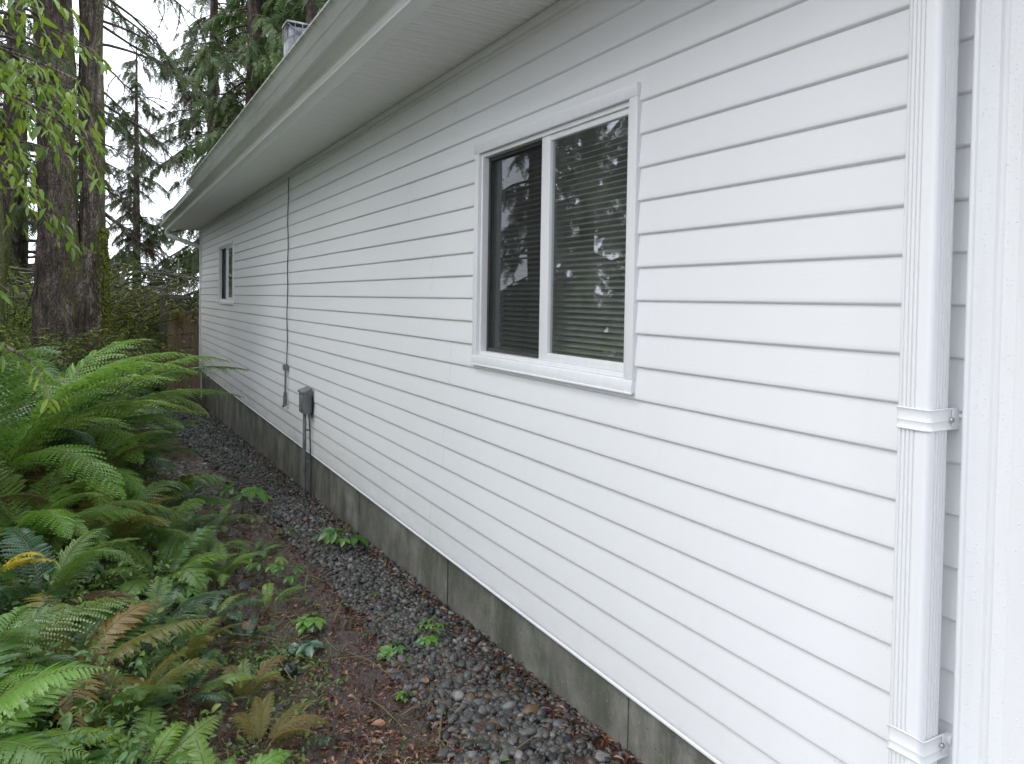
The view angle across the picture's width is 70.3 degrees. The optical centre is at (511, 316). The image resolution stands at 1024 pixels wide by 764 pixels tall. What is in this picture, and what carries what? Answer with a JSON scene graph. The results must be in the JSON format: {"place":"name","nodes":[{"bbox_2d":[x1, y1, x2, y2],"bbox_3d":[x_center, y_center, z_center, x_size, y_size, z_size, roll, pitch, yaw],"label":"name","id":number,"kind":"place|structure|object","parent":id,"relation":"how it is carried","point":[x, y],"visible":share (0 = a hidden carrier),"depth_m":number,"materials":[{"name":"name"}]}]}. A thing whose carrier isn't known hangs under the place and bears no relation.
{"place":"outdoors","nodes":[
{"label":"outdoors","id":0,"kind":"place"},
{"bbox_2d":[0,0,319,296],"label":"sky","id":1,"kind":"structure","parent":0,"point":[140,9],"materials":[{"name":"white"}]},
{"bbox_2d":[0,385,632,763],"bbox_3d":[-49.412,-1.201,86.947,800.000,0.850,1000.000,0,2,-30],"label":"ground","id":2,"kind":"structure","parent":0,"point":[348,633],"depth_m":3.36,"materials":[{"name":"soil"}]},
{"bbox_2d":[0,111,21,219],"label":"conifer","id":3,"kind":"object","parent":2,"relation":"on","point":[17,161],"visible":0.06,"depth_m":14.78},
{"bbox_2d":[4,333,31,363],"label":"shrub","id":4,"kind":"object","parent":2,"relation":"on","point":[21,342],"visible":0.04,"depth_m":10.22,"materials":[{"name":"green plant"}]},
{"bbox_2d":[0,1,35,283],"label":"slim trunk tree","id":5,"kind":"object","parent":2,"relation":"on","point":[8,198],"visible":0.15,"depth_m":10.28,"materials":[{"name":"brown plant"}]},
{"bbox_2d":[7,664,55,729],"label":"seedling","id":6,"kind":"object","parent":2,"relation":"on","point":[41,667],"visible":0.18,"depth_m":2.57,"materials":[{"name":"green plant"}]},
{"bbox_2d":[0,462,63,480],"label":"fern","id":7,"kind":"object","parent":2,"relation":"on","point":[16,465],"visible":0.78,"depth_m":4.21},
{"bbox_2d":[0,0,111,412],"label":"broadleaf tree","id":8,"kind":"object","parent":2,"relation":"on","point":[11,70],"visible":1,"depth_m":3.04,"materials":[{"name":"green plant"}]},
{"bbox_2d":[0,628,126,763],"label":"fern","id":9,"kind":"object","parent":2,"relation":"on","point":[12,701],"visible":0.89,"depth_m":2.13,"materials":[{"name":"plant"}]},
{"bbox_2d":[0,0,128,356],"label":"slim trunk tree","id":10,"kind":"object","parent":2,"relation":"on","point":[25,48],"visible":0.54,"depth_m":8.65,"materials":[{"name":"green plant"}]},
{"bbox_2d":[0,310,141,389],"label":"shrub","id":11,"kind":"object","parent":2,"relation":"on","point":[71,359],"visible":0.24,"depth_m":8.99,"materials":[{"name":"green plant"}]},
{"bbox_2d":[0,0,144,286],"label":"conifer","id":12,"kind":"object","parent":2,"relation":"on","point":[20,250],"visible":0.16,"depth_m":16.83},
{"bbox_2d":[0,597,146,701],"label":"fern","id":13,"kind":"object","parent":2,"relation":"on","point":[23,625],"visible":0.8,"depth_m":2.83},
{"bbox_2d":[33,547,114,584],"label":"seedling","id":14,"kind":"object","parent":2,"relation":"on","point":[101,568],"visible":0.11,"depth_m":3.85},
{"bbox_2d":[0,526,150,628],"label":"fern","id":15,"kind":"object","parent":2,"relation":"on","point":[66,572],"visible":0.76,"depth_m":3.50,"materials":[{"name":"plant"}]},
{"bbox_2d":[5,274,154,374],"bbox_3d":[-11.969,0.356,13.002,10.038,2.550,0.120,0,2,-30],"label":"chain-link fence","id":16,"kind":"object","parent":2,"relation":"on","point":[20,289],"visible":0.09,"depth_m":15.19,"materials":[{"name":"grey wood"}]},
{"bbox_2d":[4,261,159,344],"bbox_3d":[-8.895,-0.224,12.745,4.997,2.648,4.801,0,2,-30],"label":"shrub","id":17,"kind":"object","parent":2,"relation":"on","point":[27,312],"visible":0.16,"depth_m":12.62,"materials":[{"name":"green plant"}]},
{"bbox_2d":[1,389,165,506],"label":"fern","id":18,"kind":"object","parent":2,"relation":"on","point":[75,439],"visible":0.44,"depth_m":5.08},
{"bbox_2d":[0,430,172,519],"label":"fern","id":19,"kind":"object","parent":2,"relation":"on","point":[116,459],"visible":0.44,"depth_m":5.12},
{"bbox_2d":[8,310,165,362],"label":"shrub","id":20,"kind":"object","parent":2,"relation":"on","point":[139,335],"visible":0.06,"depth_m":13.00,"materials":[{"name":"green plant"}]},
{"bbox_2d":[35,365,138,399],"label":"fern","id":21,"kind":"object","parent":2,"relation":"on","point":[63,371],"visible":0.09,"depth_m":7.78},
{"bbox_2d":[4,326,175,392],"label":"shrub","id":22,"kind":"object","parent":2,"relation":"on","point":[130,351],"visible":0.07,"depth_m":11.35,"materials":[{"name":"green plant"}]},
{"bbox_2d":[0,458,187,560],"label":"fern","id":23,"kind":"object","parent":2,"relation":"on","point":[46,518],"visible":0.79,"depth_m":4.15,"materials":[{"name":"plant"}]},
{"bbox_2d":[51,731,142,763],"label":"seedling","id":24,"kind":"object","parent":2,"relation":"on","point":[105,756],"visible":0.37,"depth_m":2.29,"materials":[{"name":"green plant"}]},
{"bbox_2d":[0,345,198,499],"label":"fern","id":25,"kind":"object","parent":2,"relation":"on","point":[32,425],"visible":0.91,"depth_m":4.66,"materials":[{"name":"plant"}]},
{"bbox_2d":[0,480,202,569],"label":"fern","id":26,"kind":"object","parent":2,"relation":"on","point":[111,531],"visible":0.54,"depth_m":4.33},
{"bbox_2d":[5,252,198,345],"bbox_3d":[-8.067,-0.049,13.982,4.182,2.407,4.194,2,2,41],"label":"shrub","id":27,"kind":"object","parent":2,"relation":"on","point":[117,320],"visible":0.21,"depth_m":13.85,"materials":[{"name":"green plant"}]},
{"bbox_2d":[5,257,198,389],"bbox_3d":[-8.762,0.073,15.704,3.827,3.088,1.626,0,2,-30],"label":"shrub","id":28,"kind":"object","parent":2,"relation":"on","point":[155,276],"visible":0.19,"depth_m":15.94,"materials":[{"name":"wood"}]},
{"bbox_2d":[75,88,129,288],"bbox_3d":[-11.761,-2.831,20.326,2.473,8.276,2.706,2,2,44],"label":"conifer","id":29,"kind":"object","parent":2,"relation":"on","point":[109,152],"visible":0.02,"depth_m":20.44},
{"bbox_2d":[7,419,205,514],"bbox_3d":[-3.207,1.249,5.716,1.634,0.722,1.596,0,2,-30],"label":"fern","id":30,"kind":"object","parent":2,"relation":"on","point":[157,437],"visible":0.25,"depth_m":5.94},
{"bbox_2d":[0,593,216,729],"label":"fern","id":31,"kind":"object","parent":2,"relation":"on","point":[112,626],"visible":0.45,"depth_m":2.90,"materials":[{"name":"plant"}]},
{"bbox_2d":[29,325,198,391],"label":"shrub","id":32,"kind":"object","parent":2,"relation":"on","point":[164,350],"visible":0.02,"depth_m":13.23,"materials":[{"name":"green plant"}]},
{"bbox_2d":[32,266,198,348],"bbox_3d":[-8.781,0.165,16.489,5.617,2.729,4.870,1,1,-14],"label":"shrub","id":33,"kind":"object","parent":2,"relation":"on","point":[169,283],"visible":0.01,"depth_m":15.28,"materials":[{"name":"green plant"}]},
{"bbox_2d":[1,355,230,458],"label":"fern","id":34,"kind":"object","parent":2,"relation":"on","point":[133,419],"visible":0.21,"depth_m":6.72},
{"bbox_2d":[0,445,235,763],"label":"undergrowth","id":35,"kind":"object","parent":2,"relation":"on","point":[66,720],"visible":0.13,"depth_m":2.75,"materials":[{"name":"green plant"}]},
{"bbox_2d":[0,551,56,573],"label":"fern","id":36,"kind":"object","parent":35,"relation":"on","point":[16,561],"visible":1,"depth_m":3.29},
{"bbox_2d":[0,0,248,393],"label":"double trunk tree","id":37,"kind":"object","parent":2,"relation":"on","point":[65,286],"visible":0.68,"depth_m":9.61,"materials":[{"name":"brown plant"}]},
{"bbox_2d":[0,339,248,464],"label":"fern","id":38,"kind":"object","parent":2,"relation":"on","point":[69,377],"visible":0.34,"depth_m":6.07,"materials":[{"name":"plant"}]},
{"bbox_2d":[110,371,150,410],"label":"shrub","id":39,"kind":"object","parent":2,"relation":"on","point":[117,388],"visible":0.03,"depth_m":11.06,"materials":[{"name":"green plant"}]},
{"bbox_2d":[46,648,222,755],"bbox_3d":[-1.385,1.413,2.683,0.536,0.320,0.632,2,2,28],"label":"fern","id":40,"kind":"object","parent":2,"relation":"on","point":[159,685],"visible":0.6,"depth_m":2.68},
{"bbox_2d":[68,426,200,479],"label":"fern","id":41,"kind":"object","parent":2,"relation":"on","point":[171,447],"visible":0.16,"depth_m":6.55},
{"bbox_2d":[94,399,178,436],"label":"fern","id":42,"kind":"object","parent":2,"relation":"on","point":[153,426],"visible":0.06,"depth_m":8.12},
{"bbox_2d":[62,705,224,763],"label":"fern","id":43,"kind":"object","parent":2,"relation":"on","point":[169,742],"visible":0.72,"depth_m":2.46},
{"bbox_2d":[105,46,188,389],"bbox_3d":[-8.295,-2.106,16.354,2.577,7.882,2.355,1,1,-6],"label":"conifer","id":44,"kind":"object","parent":2,"relation":"on","point":[138,225],"visible":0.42,"depth_m":16.25,"materials":[{"name":"plant"}]},
{"bbox_2d":[109,263,198,384],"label":"shrub","id":45,"kind":"object","parent":2,"relation":"on","point":[172,316],"visible":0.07,"depth_m":14.74,"materials":[{"name":"green plant"}]},
{"bbox_2d":[72,576,235,658],"bbox_3d":[-1.639,1.417,3.466,0.561,0.288,0.700,2,2,37],"label":"fern","id":46,"kind":"object","parent":2,"relation":"on","point":[197,598],"visible":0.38,"depth_m":3.49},
{"bbox_2d":[74,472,235,530],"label":"fern","id":47,"kind":"object","parent":2,"relation":"on","point":[196,480],"visible":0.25,"depth_m":5.58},
{"bbox_2d":[76,525,239,601],"bbox_3d":[-2.030,1.469,4.112,0.808,0.356,0.962,1,1,-1],"label":"fern","id":48,"kind":"object","parent":2,"relation":"on","point":[138,583],"visible":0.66,"depth_m":4.19,"materials":[{"name":"plant"}]},
{"bbox_2d":[134,439,189,467],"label":"fern","id":49,"kind":"object","parent":2,"relation":"on","point":[166,444],"visible":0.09,"depth_m":7.82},
{"bbox_2d":[104,498,221,563],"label":"fern","id":50,"kind":"object","parent":2,"relation":"on","point":[151,539],"visible":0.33,"depth_m":4.91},
{"bbox_2d":[1,441,348,683],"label":"grass","id":51,"kind":"structure","parent":2,"relation":"on","point":[128,662],"depth_m":3.57,"materials":[{"name":"green plant"}]},
{"bbox_2d":[150,581,200,608],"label":"seedling","id":52,"kind":"object","parent":2,"relation":"on","point":[190,590],"visible":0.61,"depth_m":3.77,"materials":[{"name":"green plant"}]},
{"bbox_2d":[160,291,200,395],"bbox_3d":[-5.937,0.677,15.059,2.480,2.400,0.160,0,2,-30],"label":"fence","id":53,"kind":"object","parent":2,"relation":"on","point":[172,328],"visible":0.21,"depth_m":14.63,"materials":[{"name":"brown wood"}]},
{"bbox_2d":[140,509,226,547],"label":"fern","id":54,"kind":"object","parent":2,"relation":"on","point":[210,521],"visible":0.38,"depth_m":5.04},
{"bbox_2d":[120,648,256,725],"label":"fern","id":55,"kind":"object","parent":2,"relation":"on","point":[207,693],"visible":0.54,"depth_m":2.93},
{"bbox_2d":[136,616,242,678],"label":"fern","id":56,"kind":"object","parent":2,"relation":"on","point":[194,643],"visible":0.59,"depth_m":3.23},
{"bbox_2d":[140,0,246,310],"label":"conifer","id":57,"kind":"object","parent":2,"relation":"on","point":[211,87],"visible":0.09,"depth_m":20.61,"materials":[{"name":"plant"}]},
{"bbox_2d":[156,473,231,496],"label":"fern","id":58,"kind":"object","parent":2,"relation":"on","point":[203,486],"visible":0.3,"depth_m":6.45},
{"bbox_2d":[190,572,212,588],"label":"seedling","id":59,"kind":"object","parent":2,"relation":"on","point":[206,578],"visible":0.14,"depth_m":4.04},
{"bbox_2d":[165,529,251,567],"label":"fern","id":60,"kind":"object","parent":2,"relation":"on","point":[203,546],"visible":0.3,"depth_m":4.69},
{"bbox_2d":[112,0,305,310],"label":"conifer","id":61,"kind":"object","parent":2,"relation":"on","point":[255,25],"visible":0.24,"depth_m":17.98,"materials":[{"name":"plant"}]},
{"bbox_2d":[160,541,258,585],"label":"fern","id":62,"kind":"object","parent":2,"relation":"on","point":[228,569],"visible":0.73,"depth_m":4.29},
{"bbox_2d":[164,593,269,622],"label":"fern","id":63,"kind":"object","parent":2,"relation":"on","point":[213,611],"visible":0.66,"depth_m":3.74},
{"bbox_2d":[186,503,248,532],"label":"fern","id":64,"kind":"object","parent":2,"relation":"on","point":[229,517],"visible":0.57,"depth_m":5.45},
{"bbox_2d":[189,709,249,763],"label":"twig","id":65,"kind":"object","parent":2,"relation":"on","point":[224,729],"visible":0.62,"depth_m":2.63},
{"bbox_2d":[216,608,244,624],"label":"seedling","id":66,"kind":"object","parent":2,"relation":"on","point":[232,619],"visible":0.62,"depth_m":3.69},
{"bbox_2d":[220,555,247,572],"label":"seedling","id":67,"kind":"object","parent":2,"relation":"on","point":[236,569],"visible":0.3,"depth_m":4.53,"materials":[{"name":"green plant"}]},
{"bbox_2d":[186,732,294,763],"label":"fern","id":68,"kind":"object","parent":2,"relation":"on","point":[206,757],"visible":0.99,"depth_m":2.32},
{"bbox_2d":[197,655,284,706],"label":"fern","id":69,"kind":"object","parent":2,"relation":"on","point":[260,681],"visible":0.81,"depth_m":2.96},
{"bbox_2d":[211,484,273,512],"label":"seedling","id":70,"kind":"object","parent":2,"relation":"on","point":[259,492],"visible":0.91,"depth_m":5.89,"materials":[{"name":"green plant"}]},
{"bbox_2d":[207,617,278,647],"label":"fern","id":71,"kind":"object","parent":2,"relation":"on","point":[252,621],"visible":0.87,"depth_m":3.48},
{"bbox_2d":[236,581,252,588],"bbox_3d":[-1.561,1.571,4.239,0.094,0.066,0.076,-8,5,-29],"label":"river stone","id":72,"kind":"object","parent":2,"relation":"on","point":[244,584],"visible":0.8,"depth_m":4.22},
{"bbox_2d":[2,442,492,763],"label":"leaf litter","id":73,"kind":"object","parent":2,"relation":"on","point":[432,736],"visible":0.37,"depth_m":2.97,"materials":[{"name":"plant"}]},
{"bbox_2d":[242,621,253,629],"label":"fallen leaf","id":74,"kind":"object","parent":2,"relation":"on","point":[244,624],"visible":0.67,"depth_m":3.61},
{"bbox_2d":[239,514,262,525],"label":"seedling","id":75,"kind":"object","parent":2,"relation":"on","point":[260,517],"visible":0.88,"depth_m":5.49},
{"bbox_2d":[0,429,509,763],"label":"weeds","id":76,"kind":"object","parent":2,"relation":"on","point":[248,702],"visible":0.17,"depth_m":3.14,"materials":[{"name":"green plant"}]},
{"bbox_2d":[230,538,284,556],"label":"fern","id":77,"kind":"object","parent":2,"relation":"on","point":[246,550],"visible":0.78,"depth_m":4.92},
{"bbox_2d":[244,553,287,577],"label":"seedling","id":78,"kind":"object","parent":2,"relation":"on","point":[250,567],"visible":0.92,"depth_m":4.41,"materials":[{"name":"green plant"}]},
{"bbox_2d":[256,651,277,666],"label":"seedling","id":79,"kind":"object","parent":2,"relation":"on","point":[271,657],"visible":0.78,"depth_m":3.26,"materials":[{"name":"green plant"}]},
{"bbox_2d":[232,583,305,612],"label":"fern","id":80,"kind":"object","parent":2,"relation":"on","point":[266,597],"visible":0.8,"depth_m":3.99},
{"bbox_2d":[221,1,322,96],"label":"conifer","id":81,"kind":"object","parent":2,"relation":"on","point":[234,83],"depth_m":21.00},
{"bbox_2d":[12,442,540,763],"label":"twigs","id":82,"kind":"object","parent":2,"relation":"on","point":[439,740],"visible":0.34,"depth_m":2.96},
{"bbox_2d":[231,691,329,749],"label":"fern","id":83,"kind":"object","parent":2,"relation":"on","point":[264,717],"visible":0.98,"depth_m":2.66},
{"bbox_2d":[271,565,303,584],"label":"seedling","id":84,"kind":"object","parent":2,"relation":"on","point":[290,578],"visible":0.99,"depth_m":4.27,"materials":[{"name":"green plant"}]},
{"bbox_2d":[280,663,297,678],"bbox_3d":[-0.982,1.570,3.199,0.080,0.081,0.080,0,2,-30],"label":"stone","id":85,"kind":"object","parent":2,"relation":"on","point":[291,668],"visible":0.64,"depth_m":3.18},
{"bbox_2d":[251,0,327,84],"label":"conifer","id":86,"kind":"object","parent":2,"relation":"on","point":[311,10],"visible":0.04,"depth_m":17.14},
{"bbox_2d":[278,634,308,681],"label":"twig","id":87,"kind":"object","parent":2,"relation":"on","point":[282,651],"visible":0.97,"depth_m":3.33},
{"bbox_2d":[285,640,324,657],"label":"seedling","id":88,"kind":"object","parent":2,"relation":"on","point":[307,647],"visible":0.96,"depth_m":3.39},
{"bbox_2d":[291,614,327,636],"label":"seedling","id":89,"kind":"object","parent":2,"relation":"on","point":[304,622],"visible":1,"depth_m":3.65,"materials":[{"name":"green plant"}]},
{"bbox_2d":[304,599,321,606],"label":"seedling","id":90,"kind":"object","parent":2,"relation":"on","point":[306,602],"visible":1,"depth_m":3.97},
{"bbox_2d":[314,731,337,746],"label":"seedling","id":91,"kind":"object","parent":2,"relation":"on","point":[322,741],"visible":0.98,"depth_m":2.65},
{"bbox_2d":[335,676,350,683],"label":"seedling","id":92,"kind":"object","parent":2,"relation":"on","point":[346,678],"visible":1,"depth_m":3.14,"materials":[{"name":"green plant"}]},
{"bbox_2d":[360,627,374,636],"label":"seedling","id":93,"kind":"object","parent":2,"relation":"on","point":[366,633],"visible":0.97,"depth_m":3.61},
{"bbox_2d":[344,650,393,677],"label":"twig","id":94,"kind":"object","parent":2,"relation":"on","point":[371,661],"visible":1,"depth_m":3.25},
{"bbox_2d":[371,718,384,724],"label":"fallen leaf","id":95,"kind":"object","parent":2,"relation":"on","point":[380,721],"visible":1,"depth_m":2.77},
{"bbox_2d":[125,396,635,763],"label":"gravel","id":96,"kind":"structure","parent":2,"relation":"on","point":[227,442],"depth_m":3.52,"materials":[{"name":"gravel"}]},
{"bbox_2d":[277,526,297,534],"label":"seedling","id":97,"kind":"object","parent":96,"relation":"on","point":[288,532],"visible":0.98,"depth_m":5.23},
{"bbox_2d":[313,528,340,543],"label":"seedling","id":98,"kind":"object","parent":96,"relation":"on","point":[327,540],"visible":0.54,"depth_m":5.05,"materials":[{"name":"green plant"}]},
{"bbox_2d":[317,526,368,547],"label":"seedling","id":99,"kind":"object","parent":96,"relation":"on","point":[332,533],"visible":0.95,"depth_m":4.89,"materials":[{"name":"green plant"}]},
{"bbox_2d":[376,641,407,660],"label":"seedling","id":100,"kind":"object","parent":96,"relation":"on","point":[387,649],"visible":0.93,"depth_m":3.39,"materials":[{"name":"green plant"}]},
{"bbox_2d":[394,691,413,702],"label":"seedling","id":101,"kind":"object","parent":96,"relation":"on","point":[400,695],"visible":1,"depth_m":3.00,"materials":[{"name":"green plant"}]},
{"bbox_2d":[212,453,603,763],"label":"gravel litter","id":102,"kind":"object","parent":96,"relation":"on","point":[411,677],"visible":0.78,"depth_m":3.37,"materials":[{"name":"brown plant"}]},
{"bbox_2d":[412,627,441,646],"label":"seedling","id":103,"kind":"object","parent":96,"relation":"on","point":[427,640],"visible":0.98,"depth_m":3.49,"materials":[{"name":"green plant"}]},
{"bbox_2d":[417,617,447,630],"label":"seedling","id":104,"kind":"object","parent":96,"relation":"on","point":[421,624],"visible":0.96,"depth_m":3.62,"materials":[{"name":"green plant"}]},
{"bbox_2d":[240,441,643,763],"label":"wall litter","id":105,"kind":"object","parent":96,"relation":"on","point":[611,740],"depth_m":3.17,"materials":[{"name":"brown plant"}]},
{"bbox_2d":[488,718,500,730],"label":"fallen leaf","id":106,"kind":"object","parent":96,"relation":"on","point":[496,722],"visible":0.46,"depth_m":2.79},
{"bbox_2d":[522,704,539,715],"bbox_3d":[0.078,1.570,2.893,0.084,0.050,0.068,0,2,-30],"label":"river stone","id":107,"kind":"object","parent":96,"relation":"on","point":[533,708],"visible":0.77,"depth_m":2.88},
{"bbox_2d":[552,719,564,726],"bbox_3d":[0.182,1.571,2.801,0.058,0.036,0.045,-4,7,-29],"label":"river stone","id":108,"kind":"object","parent":2,"relation":"on","point":[558,722],"visible":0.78,"depth_m":2.79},
{"bbox_2d":[159,0,1023,763],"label":"house","id":109,"kind":"structure","parent":2,"relation":"on","point":[503,222],"depth_m":2.41,"materials":[{"name":"plastic"}]},
{"bbox_2d":[217,240,233,304],"bbox_3d":[-4.236,-0.649,10.833,0.093,0.914,1.454,0,2,-30],"label":"window","id":110,"kind":"structure","parent":109,"relation":"in","point":[225,250],"depth_m":10.85,"materials":[{"name":"plastic"}]},
{"bbox_2d":[282,177,288,406],"bbox_3d":[-2.243,-0.253,7.234,0.064,2.319,0.073,0,2,-30],"label":"wall cable","id":111,"kind":"object","parent":109,"relation":"attached to","point":[285,367],"depth_m":7.23,"materials":[{"name":"grey plastic"}]},
{"bbox_2d":[298,386,312,496],"bbox_3d":[-1.837,1.165,6.446,0.092,1.084,0.192,0,2,-30],"label":"utility box","id":112,"kind":"object","parent":109,"relation":"attached to","point":[305,403],"visible":0.98,"depth_m":6.41,"materials":[{"name":"grey plastic"}]},
{"bbox_2d":[299,394,302,409],"bbox_3d":[-1.865,0.752,6.421,0.004,0.130,0.120,0,2,-30],"label":"door panel","id":113,"kind":"structure","parent":112,"relation":"in","point":[300,397],"depth_m":6.40,"materials":[{"name":"grey plastic"}]},
{"bbox_2d":[470,82,641,394],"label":"window","id":114,"kind":"structure","parent":109,"relation":"in","point":[557,205],"depth_m":3.48,"materials":[{"name":"plastic"}]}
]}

